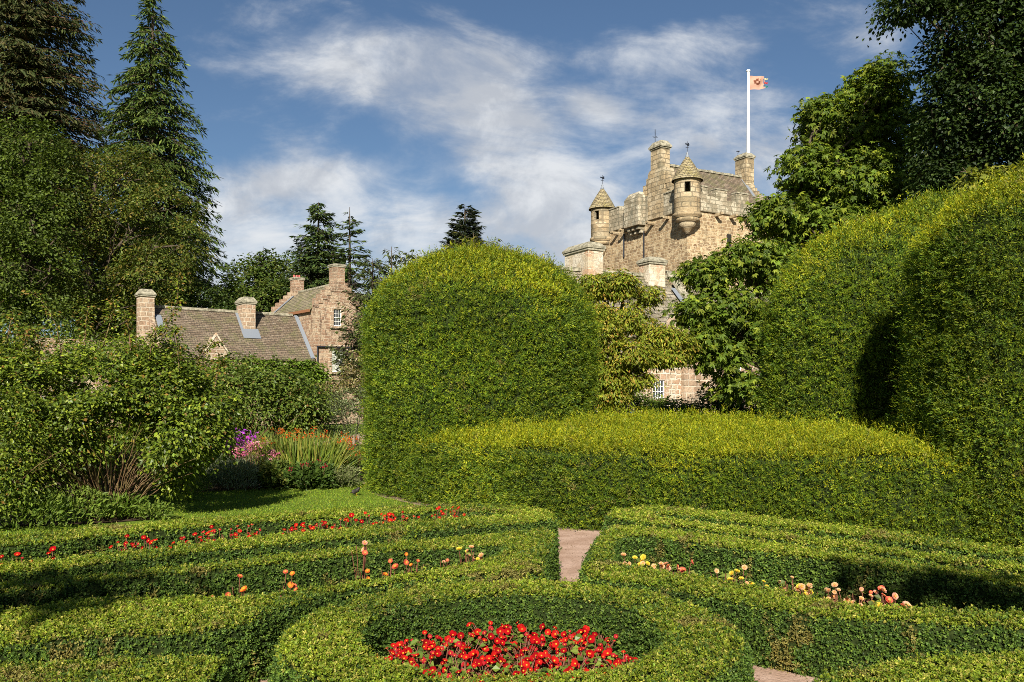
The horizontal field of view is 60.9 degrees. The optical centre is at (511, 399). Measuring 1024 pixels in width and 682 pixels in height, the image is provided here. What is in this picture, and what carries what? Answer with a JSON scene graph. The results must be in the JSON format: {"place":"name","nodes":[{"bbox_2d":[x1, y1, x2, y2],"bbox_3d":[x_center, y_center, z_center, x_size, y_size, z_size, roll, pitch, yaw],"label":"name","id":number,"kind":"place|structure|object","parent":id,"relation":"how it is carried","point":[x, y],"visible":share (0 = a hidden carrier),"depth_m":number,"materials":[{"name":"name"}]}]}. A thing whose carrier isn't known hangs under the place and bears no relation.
{"place":"outdoors","nodes":[
{"label":"outdoors","id":0,"kind":"place"},
{"bbox_2d":[0,408,365,444],"bbox_3d":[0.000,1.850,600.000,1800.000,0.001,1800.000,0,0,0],"label":"ground","id":1,"kind":"structure","parent":0,"point":[266,432],"depth_m":49.72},
{"bbox_2d":[0,111,106,351],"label":"broadleaf tree","id":2,"kind":"object","parent":1,"relation":"on","point":[29,184],"visible":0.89,"depth_m":62.30,"materials":[{"name":"green plant"}]},
{"bbox_2d":[0,0,120,337],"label":"redwood tree","id":3,"kind":"object","parent":1,"relation":"on","point":[27,66],"visible":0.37,"depth_m":80.72,"materials":[{"name":"green plant"}]},
{"bbox_2d":[36,140,218,339],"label":"broadleaf tree","id":4,"kind":"object","parent":1,"relation":"on","point":[93,243],"visible":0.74,"depth_m":66.19,"materials":[{"name":"green plant"}]},
{"bbox_2d":[57,0,234,338],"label":"hemlock tree","id":5,"kind":"object","parent":1,"relation":"on","point":[141,119],"visible":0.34,"depth_m":79.15,"materials":[{"name":"green plant"}]},
{"bbox_2d":[57,251,236,339],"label":"beech tree","id":6,"kind":"object","parent":1,"relation":"on","point":[198,296],"visible":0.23,"depth_m":67.83,"materials":[{"name":"green plant"}]},
{"bbox_2d":[26,289,314,427],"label":"long cottage","id":7,"kind":"structure","parent":1,"relation":"on","point":[246,327],"depth_m":59.63,"materials":[{"name":"stone"}]},
{"bbox_2d":[242,248,281,311],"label":"spruce tree","id":8,"kind":"object","parent":1,"relation":"on","point":[264,265],"visible":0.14,"depth_m":76.61,"materials":[{"name":"green plant"}]},
{"bbox_2d":[198,248,361,311],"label":"lime tree","id":9,"kind":"object","parent":1,"relation":"on","point":[233,289],"visible":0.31,"depth_m":76.22,"materials":[{"name":"green plant"}]},
{"bbox_2d":[244,354,334,398],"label":"wall creeper","id":10,"kind":"object","parent":1,"relation":"on","point":[322,376],"depth_m":59.45,"materials":[{"name":"green plant"}]},
{"bbox_2d":[270,202,356,306],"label":"fir tree","id":11,"kind":"object","parent":1,"relation":"on","point":[311,262],"visible":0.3,"depth_m":75.11,"materials":[{"name":"green plant"}]},
{"bbox_2d":[271,263,365,423],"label":"stepped gable house","id":12,"kind":"structure","parent":1,"relation":"on","point":[315,311],"depth_m":63.10,"materials":[{"name":"stone"}]},
{"bbox_2d":[330,305,344,328],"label":"window","id":13,"kind":"structure","parent":12,"relation":"in","point":[335,323],"depth_m":62.99,"materials":[{"name":"white paint"}]},
{"bbox_2d":[328,344,347,373],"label":"window","id":14,"kind":"structure","parent":12,"relation":"in","point":[334,369],"depth_m":62.89,"materials":[{"name":"white paint"}]},
{"bbox_2d":[322,207,372,307],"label":"pine tree","id":15,"kind":"object","parent":1,"relation":"on","point":[350,255],"visible":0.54,"depth_m":71.90,"materials":[{"name":"green plant"}]},
{"bbox_2d":[325,258,390,396],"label":"larch tree","id":16,"kind":"object","parent":1,"relation":"on","point":[361,297],"visible":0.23,"depth_m":61.58,"materials":[{"name":"green plant"}]},
{"bbox_2d":[349,246,405,369],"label":"larch tree","id":17,"kind":"object","parent":1,"relation":"on","point":[390,258],"visible":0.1,"depth_m":63.95,"materials":[{"name":"green plant"}]},
{"bbox_2d":[388,401,1004,543],"bbox_3d":[3.834,0.956,13.821,12.882,1.885,6.351,0,0,22],"label":"yew hedge","id":18,"kind":"object","parent":1,"relation":"on","point":[586,471],"visible":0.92,"depth_m":11.70,"materials":[{"name":"green plant"}]},
{"bbox_2d":[0,445,417,534],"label":"lawn","id":19,"kind":"structure","parent":0,"point":[173,516],"depth_m":15.01,"materials":[{"name":"green plant"}]},
{"bbox_2d":[0,486,80,530],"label":"leafy plant","id":20,"kind":"object","parent":19,"relation":"on","point":[50,498],"visible":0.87,"depth_m":11.91,"materials":[{"name":"green plant"}]},
{"bbox_2d":[0,508,163,525],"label":"rose bed soil","id":21,"kind":"structure","parent":19,"relation":"on","point":[103,520],"depth_m":12.82,"materials":[{"name":"brown soil"}]},
{"bbox_2d":[0,367,71,529],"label":"rose bush","id":22,"kind":"object","parent":21,"relation":"on","point":[7,469],"visible":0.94,"depth_m":11.92,"materials":[{"name":"green plant"}]},
{"bbox_2d":[28,482,118,527],"bbox_3d":[-6.329,1.493,12.480,1.250,0.627,0.951,0,0,0],"label":"leafy plant","id":23,"kind":"object","parent":21,"relation":"on","point":[102,498],"visible":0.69,"depth_m":12.46,"materials":[{"name":"green plant"}]},
{"bbox_2d":[93,490,148,518],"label":"fern plant","id":24,"kind":"object","parent":21,"relation":"on","point":[125,506],"visible":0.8,"depth_m":12.87,"materials":[{"name":"green plant"}]},
{"bbox_2d":[134,499,174,520],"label":"groundsel plant","id":25,"kind":"object","parent":21,"relation":"on","point":[156,507],"visible":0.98,"depth_m":12.87,"materials":[{"name":"green plant"}]},
{"bbox_2d":[0,329,259,526],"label":"rose bush","id":26,"kind":"object","parent":19,"relation":"on","point":[83,440],"visible":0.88,"depth_m":12.87,"materials":[{"name":"green plant"}]},
{"bbox_2d":[0,308,21,355],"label":"rose shoot","id":27,"kind":"object","parent":26,"relation":"attached to","point":[12,320],"visible":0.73,"depth_m":13.29,"materials":[{"name":"green plant"}]},
{"bbox_2d":[10,323,36,369],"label":"rose shoot","id":28,"kind":"object","parent":26,"relation":"attached to","point":[24,336],"visible":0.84,"depth_m":12.99,"materials":[{"name":"green plant"}]},
{"bbox_2d":[24,321,50,366],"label":"rose shoot","id":29,"kind":"object","parent":26,"relation":"attached to","point":[38,335],"visible":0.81,"depth_m":13.29,"materials":[{"name":"green plant"}]},
{"bbox_2d":[21,290,71,356],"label":"rose shoot","id":30,"kind":"object","parent":26,"relation":"attached to","point":[52,316],"visible":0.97,"depth_m":13.19,"materials":[{"name":"green plant"}]},
{"bbox_2d":[74,302,99,350],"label":"rose shoot","id":31,"kind":"object","parent":26,"relation":"attached to","point":[86,318],"visible":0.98,"depth_m":13.29,"materials":[{"name":"green plant"}]},
{"bbox_2d":[95,295,124,349],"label":"rose shoot","id":32,"kind":"object","parent":26,"relation":"attached to","point":[111,306],"visible":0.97,"depth_m":13.59,"materials":[{"name":"green plant"}]},
{"bbox_2d":[112,309,139,350],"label":"rose shoot","id":33,"kind":"object","parent":26,"relation":"attached to","point":[122,312],"visible":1,"depth_m":13.29,"materials":[{"name":"green plant"}]},
{"bbox_2d":[141,323,166,363],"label":"rose shoot","id":34,"kind":"object","parent":26,"relation":"attached to","point":[157,331],"visible":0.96,"depth_m":13.29,"materials":[{"name":"green plant"}]},
{"bbox_2d":[153,269,188,350],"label":"rose shoot","id":35,"kind":"object","parent":26,"relation":"attached to","point":[177,287],"visible":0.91,"depth_m":13.60,"materials":[{"name":"green plant"}]},
{"bbox_2d":[162,324,188,370],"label":"rose shoot","id":36,"kind":"object","parent":26,"relation":"attached to","point":[173,336],"visible":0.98,"depth_m":13.29,"materials":[{"name":"green plant"}]},
{"bbox_2d":[189,339,229,369],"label":"rose shoot","id":37,"kind":"object","parent":26,"relation":"attached to","point":[213,345],"visible":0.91,"depth_m":14.49,"materials":[{"name":"green plant"}]},
{"bbox_2d":[207,355,231,387],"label":"rose shoot","id":38,"kind":"object","parent":26,"relation":"attached to","point":[220,366],"visible":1,"depth_m":13.29,"materials":[{"name":"green plant"}]},
{"bbox_2d":[135,470,205,502],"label":"leafy plant","id":39,"kind":"object","parent":19,"relation":"on","point":[194,488],"visible":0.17,"depth_m":15.35,"materials":[{"name":"green plant"}]},
{"bbox_2d":[3,452,368,500],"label":"flower border soil","id":40,"kind":"structure","parent":19,"relation":"on","point":[218,488],"depth_m":17.65,"materials":[{"name":"brown soil"}]},
{"bbox_2d":[0,326,229,488],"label":"lilac bush","id":41,"kind":"object","parent":40,"relation":"on","point":[134,340],"visible":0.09,"depth_m":16.68,"materials":[{"name":"green plant"}]},
{"bbox_2d":[205,457,261,491],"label":"wormwood plant","id":42,"kind":"object","parent":40,"relation":"on","point":[232,473],"visible":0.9,"depth_m":16.94,"materials":[{"name":"green plant"}]},
{"bbox_2d":[225,428,258,480],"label":"phlox plant","id":43,"kind":"object","parent":40,"relation":"on","point":[243,441],"visible":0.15,"depth_m":18.07,"materials":[{"name":"purple plant"}]},
{"bbox_2d":[165,341,341,481],"bbox_3d":[-5.948,0.222,19.297,3.599,3.213,3.996,0,0,28],"label":"rose bush","id":44,"kind":"object","parent":40,"relation":"on","point":[291,413],"visible":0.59,"depth_m":19.24,"materials":[{"name":"green plant"}]},
{"bbox_2d":[232,440,284,487],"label":"yarrow plant","id":45,"kind":"object","parent":40,"relation":"on","point":[250,451],"visible":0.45,"depth_m":17.48,"materials":[{"name":"pink plant"}]},
{"bbox_2d":[254,458,298,489],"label":"peony plant","id":46,"kind":"object","parent":40,"relation":"on","point":[275,468],"visible":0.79,"depth_m":17.22,"materials":[{"name":"green plant"}]},
{"bbox_2d":[233,426,362,487],"bbox_3d":[-4.344,1.165,17.884,2.832,1.269,1.550,0,0,0],"label":"crocosmia plant","id":47,"kind":"object","parent":40,"relation":"on","point":[331,452],"visible":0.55,"depth_m":17.70,"materials":[{"name":"green plant"}]},
{"bbox_2d":[277,381,366,470],"bbox_3d":[-4.553,0.696,21.163,2.296,2.261,2.536,0,0,30],"label":"grey leaved bush","id":48,"kind":"object","parent":40,"relation":"on","point":[346,403],"visible":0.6,"depth_m":21.16,"materials":[{"name":"green plant"}]},
{"bbox_2d":[281,457,338,490],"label":"dahlia plant","id":49,"kind":"object","parent":19,"relation":"on","point":[303,471],"visible":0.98,"depth_m":17.21,"materials":[{"name":"green plant"}]},
{"bbox_2d":[318,464,360,487],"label":"spurge plant","id":50,"kind":"object","parent":19,"relation":"on","point":[343,473],"visible":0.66,"depth_m":17.55,"materials":[{"name":"green plant"}]},
{"bbox_2d":[313,348,366,450],"bbox_3d":[-5.321,-0.004,29.864,2.833,3.662,1.917,0,0,-24],"label":"climbing rose","id":51,"kind":"object","parent":19,"relation":"on","point":[353,385],"visible":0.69,"depth_m":29.87,"materials":[{"name":"green plant"}]},
{"bbox_2d":[361,482,598,530],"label":"yew bed soil","id":52,"kind":"structure","parent":19,"relation":"on","point":[398,498],"depth_m":15.23,"materials":[{"name":"brown soil"}]},
{"bbox_2d":[352,236,607,498],"bbox_3d":[-0.627,-0.723,17.744,5.124,5.249,5.585,0,0,0],"label":"yew topiary","id":53,"kind":"object","parent":52,"relation":"on","point":[458,334],"visible":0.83,"depth_m":15.62,"materials":[{"name":"green plant"}]},
{"bbox_2d":[749,180,990,428],"bbox_3d":[7.712,-0.995,15.486,6.923,5.796,4.000,0,0,0],"label":"yew topiary","id":54,"kind":"object","parent":52,"relation":"on","point":[827,328],"visible":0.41,"depth_m":14.41,"materials":[{"name":"green plant"}]},
{"bbox_2d":[884,153,1023,546],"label":"yew topiary","id":55,"kind":"object","parent":52,"relation":"on","point":[962,337],"visible":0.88,"depth_m":10.43,"materials":[{"name":"green plant"}]},
{"bbox_2d":[576,267,705,412],"bbox_3d":[3.130,-0.819,23.370,3.783,5.500,2.836,0,0,-26],"label":"cherry tree","id":56,"kind":"object","parent":19,"relation":"on","point":[657,347],"visible":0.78,"depth_m":22.92,"materials":[{"name":"green plant"}]},
{"bbox_2d":[593,389,697,415],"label":"laurel bush","id":57,"kind":"object","parent":19,"relation":"on","point":[645,401],"visible":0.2,"depth_m":29.20,"materials":[{"name":"green plant"}]},
{"bbox_2d":[676,385,758,418],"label":"rhododendron bush","id":58,"kind":"object","parent":19,"relation":"on","point":[732,407],"visible":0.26,"depth_m":28.11,"materials":[{"name":"green plant"}]},
{"bbox_2d":[660,49,992,415],"bbox_3d":[9.712,-4.014,25.447,11.600,12.129,4.110,0,0,-22],"label":"chestnut tree","id":59,"kind":"object","parent":19,"relation":"on","point":[856,166],"visible":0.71,"depth_m":24.38,"materials":[{"name":"green plant"}]},
{"bbox_2d":[856,0,1023,201],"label":"sycamore tree","id":60,"kind":"object","parent":19,"relation":"on","point":[992,97],"visible":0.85,"depth_m":21.25,"materials":[{"name":"green plant"}]},
{"bbox_2d":[0,526,561,681],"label":"box hedge","id":61,"kind":"object","parent":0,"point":[157,610],"visible":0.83,"depth_m":6.33,"materials":[{"name":"green plant"}]},
{"bbox_2d":[324,434,364,444],"bbox_3d":[26.000,1.796,77.100,68.000,0.001,85.800,0,0,0],"label":"castle court","id":62,"kind":"object","parent":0,"point":[353,441],"depth_m":38.71,"materials":[{"name":"beige stone"}]},
{"bbox_2d":[438,204,486,252],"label":"cypress tree","id":63,"kind":"object","parent":62,"relation":"on","point":[463,228],"visible":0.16,"depth_m":59.51,"materials":[{"name":"green plant"}]},
{"bbox_2d":[440,231,502,248],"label":"larch tree","id":64,"kind":"object","parent":62,"relation":"on","point":[476,240],"visible":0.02,"depth_m":47.86,"materials":[{"name":"green plant"}]},
{"bbox_2d":[346,538,372,584],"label":"begonia plant","id":65,"kind":"object","parent":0,"point":[364,548],"visible":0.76,"depth_m":7.10,"materials":[{"name":"orange plant"}]},
{"bbox_2d":[0,0,1007,394],"label":"sky","id":66,"kind":"structure","parent":0,"point":[400,114],"materials":[{"name":"blue"}]},
{"bbox_2d":[258,528,821,681],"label":"gravel path","id":67,"kind":"structure","parent":0,"point":[581,541],"depth_m":9.63,"materials":[{"name":"beige gravel"}]},
{"bbox_2d":[0,649,232,681],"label":"box hedge","id":68,"kind":"object","parent":67,"relation":"on","point":[173,668],"visible":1,"depth_m":4.46,"materials":[{"name":"green plant"}]},
{"bbox_2d":[0,501,559,582],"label":"box hedge","id":69,"kind":"object","parent":67,"relation":"on","point":[79,551],"visible":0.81,"depth_m":9.03,"materials":[{"name":"green plant"}]},
{"bbox_2d":[263,575,757,681],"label":"box hedge","id":70,"kind":"object","parent":67,"relation":"on","point":[666,638],"visible":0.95,"depth_m":5.56,"materials":[{"name":"green plant"}]},
{"bbox_2d":[421,650,612,676],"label":"round bed soil","id":71,"kind":"structure","parent":67,"relation":"on","point":[511,653],"depth_m":5.87,"materials":[{"name":"brown soil"}]},
{"bbox_2d":[376,646,421,668],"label":"begonia plant","id":72,"kind":"object","parent":71,"relation":"on","point":[406,655],"visible":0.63,"depth_m":5.31,"materials":[{"name":"red plant"}]},
{"bbox_2d":[384,640,440,667],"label":"begonia plant","id":73,"kind":"object","parent":71,"relation":"on","point":[392,656],"visible":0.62,"depth_m":5.45,"materials":[{"name":"red plant"}]},
{"bbox_2d":[399,630,447,663],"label":"begonia plant","id":74,"kind":"object","parent":71,"relation":"on","point":[415,641],"visible":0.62,"depth_m":5.68,"materials":[{"name":"red plant"}]},
{"bbox_2d":[404,648,446,677],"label":"begonia plant","id":75,"kind":"object","parent":71,"relation":"on","point":[437,653],"visible":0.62,"depth_m":5.33,"materials":[{"name":"red plant"}]},
{"bbox_2d":[418,638,465,672],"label":"begonia plant","id":76,"kind":"object","parent":71,"relation":"on","point":[459,644],"visible":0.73,"depth_m":5.50,"materials":[{"name":"red plant"}]},
{"bbox_2d":[438,630,479,659],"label":"begonia plant","id":77,"kind":"object","parent":71,"relation":"on","point":[464,639],"visible":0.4,"depth_m":5.88,"materials":[{"name":"red plant"}]},
{"bbox_2d":[442,649,489,679],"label":"begonia plant","id":78,"kind":"object","parent":71,"relation":"on","point":[473,653],"visible":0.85,"depth_m":5.34,"materials":[{"name":"red plant"}]},
{"bbox_2d":[440,632,492,666],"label":"begonia plant","id":79,"kind":"object","parent":71,"relation":"on","point":[469,640],"visible":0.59,"depth_m":5.72,"materials":[{"name":"red plant"}]},
{"bbox_2d":[460,644,502,674],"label":"begonia plant","id":80,"kind":"object","parent":71,"relation":"on","point":[488,657],"visible":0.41,"depth_m":5.52,"materials":[{"name":"red plant"}]},
{"bbox_2d":[461,656,505,678],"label":"begonia plant","id":81,"kind":"object","parent":71,"relation":"on","point":[496,667],"visible":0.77,"depth_m":5.33,"materials":[{"name":"red plant"}]},
{"bbox_2d":[466,621,507,654],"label":"begonia plant","id":82,"kind":"object","parent":71,"relation":"on","point":[477,631],"visible":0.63,"depth_m":5.98,"materials":[{"name":"red plant"}]},
{"bbox_2d":[482,623,525,658],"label":"begonia plant","id":83,"kind":"object","parent":71,"relation":"on","point":[500,631],"visible":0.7,"depth_m":5.84,"materials":[{"name":"red plant"}]},
{"bbox_2d":[489,647,545,677],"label":"begonia plant","id":84,"kind":"object","parent":71,"relation":"on","point":[498,650],"visible":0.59,"depth_m":5.42,"materials":[{"name":"red plant"}]},
{"bbox_2d":[494,632,544,665],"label":"begonia plant","id":85,"kind":"object","parent":71,"relation":"on","point":[534,639],"visible":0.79,"depth_m":5.60,"materials":[{"name":"red plant"}]},
{"bbox_2d":[503,652,551,679],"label":"begonia plant","id":86,"kind":"object","parent":71,"relation":"on","point":[524,667],"visible":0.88,"depth_m":5.25,"materials":[{"name":"red plant"}]},
{"bbox_2d":[507,621,550,651],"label":"begonia plant","id":87,"kind":"object","parent":71,"relation":"on","point":[522,628],"visible":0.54,"depth_m":6.02,"materials":[{"name":"red plant"}]},
{"bbox_2d":[515,636,555,658],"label":"begonia plant","id":88,"kind":"object","parent":71,"relation":"on","point":[542,639],"visible":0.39,"depth_m":5.76,"materials":[{"name":"red plant"}]},
{"bbox_2d":[530,647,567,671],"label":"begonia plant","id":89,"kind":"object","parent":71,"relation":"on","point":[544,663],"visible":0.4,"depth_m":5.47,"materials":[{"name":"red plant"}]},
{"bbox_2d":[534,648,594,677],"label":"begonia plant","id":90,"kind":"object","parent":71,"relation":"on","point":[573,662],"visible":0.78,"depth_m":5.31,"materials":[{"name":"red plant"}]},
{"bbox_2d":[550,625,594,657],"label":"begonia plant","id":91,"kind":"object","parent":71,"relation":"on","point":[554,633],"visible":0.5,"depth_m":5.96,"materials":[{"name":"red plant"}]},
{"bbox_2d":[552,630,603,665],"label":"begonia plant","id":92,"kind":"object","parent":71,"relation":"on","point":[568,641],"visible":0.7,"depth_m":5.59,"materials":[{"name":"red plant"}]},
{"bbox_2d":[564,646,613,669],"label":"begonia plant","id":93,"kind":"object","parent":71,"relation":"on","point":[598,650],"visible":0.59,"depth_m":5.42,"materials":[{"name":"red plant"}]},
{"bbox_2d":[573,627,620,666],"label":"begonia plant","id":94,"kind":"object","parent":71,"relation":"on","point":[600,642],"visible":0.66,"depth_m":5.71,"materials":[{"name":"red plant"}]},
{"bbox_2d":[595,650,637,669],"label":"begonia plant","id":95,"kind":"object","parent":71,"relation":"on","point":[617,661],"visible":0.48,"depth_m":5.26,"materials":[{"name":"red plant"}]},
{"bbox_2d":[577,524,1023,680],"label":"box hedge","id":96,"kind":"object","parent":67,"relation":"on","point":[959,608],"visible":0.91,"depth_m":6.53,"materials":[{"name":"green plant"}]},
{"bbox_2d":[601,503,1023,577],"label":"box hedge","id":97,"kind":"object","parent":67,"relation":"on","point":[908,546],"visible":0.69,"depth_m":8.84,"materials":[{"name":"green plant"}]},
{"bbox_2d":[807,647,1023,681],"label":"box hedge","id":98,"kind":"object","parent":67,"relation":"on","point":[986,668],"visible":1,"depth_m":4.43,"materials":[{"name":"green plant"}]},
{"bbox_2d":[562,241,770,413],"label":"castle wing","id":99,"kind":"structure","parent":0,"point":[581,259],"depth_m":41.77,"materials":[{"name":"beige stone"}]},
{"bbox_2d":[647,373,669,401],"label":"window","id":100,"kind":"structure","parent":99,"relation":"in","point":[664,378],"depth_m":40.64,"materials":[{"name":"white paint"}]},
{"bbox_2d":[589,133,788,289],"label":"castle tower","id":101,"kind":"structure","parent":0,"point":[674,215],"depth_m":64.75,"materials":[{"name":"stone"}]},
{"bbox_2d":[746,69,749,152],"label":"flagpole","id":102,"kind":"object","parent":101,"relation":"on","point":[748,113],"visible":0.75,"depth_m":71.90,"materials":[{"name":"white metal"}]},
{"bbox_2d":[750,76,767,89],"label":"flag","id":103,"kind":"object","parent":102,"relation":"attached to","point":[756,82],"visible":1,"depth_m":72.00,"materials":[{"name":"fabric"}]},
{"bbox_2d":[947,161,1023,194],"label":"vine bush","id":104,"kind":"object","parent":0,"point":[972,177],"visible":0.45,"depth_m":15.66,"materials":[{"name":"green plant"}]},
{"label":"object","id":105,"kind":"structure","parent":0,"visible":0},
{"bbox_2d":[823,582,862,604],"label":"begonia plant","id":106,"kind":"object","parent":105,"relation":"on","point":[834,596],"visible":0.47,"depth_m":6.31,"materials":[{"name":"orange plant"}]},
{"bbox_2d":[859,585,900,604],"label":"begonia plant","id":107,"kind":"object","parent":105,"relation":"on","point":[882,589],"visible":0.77,"depth_m":6.12,"materials":[{"name":"orange plant"}]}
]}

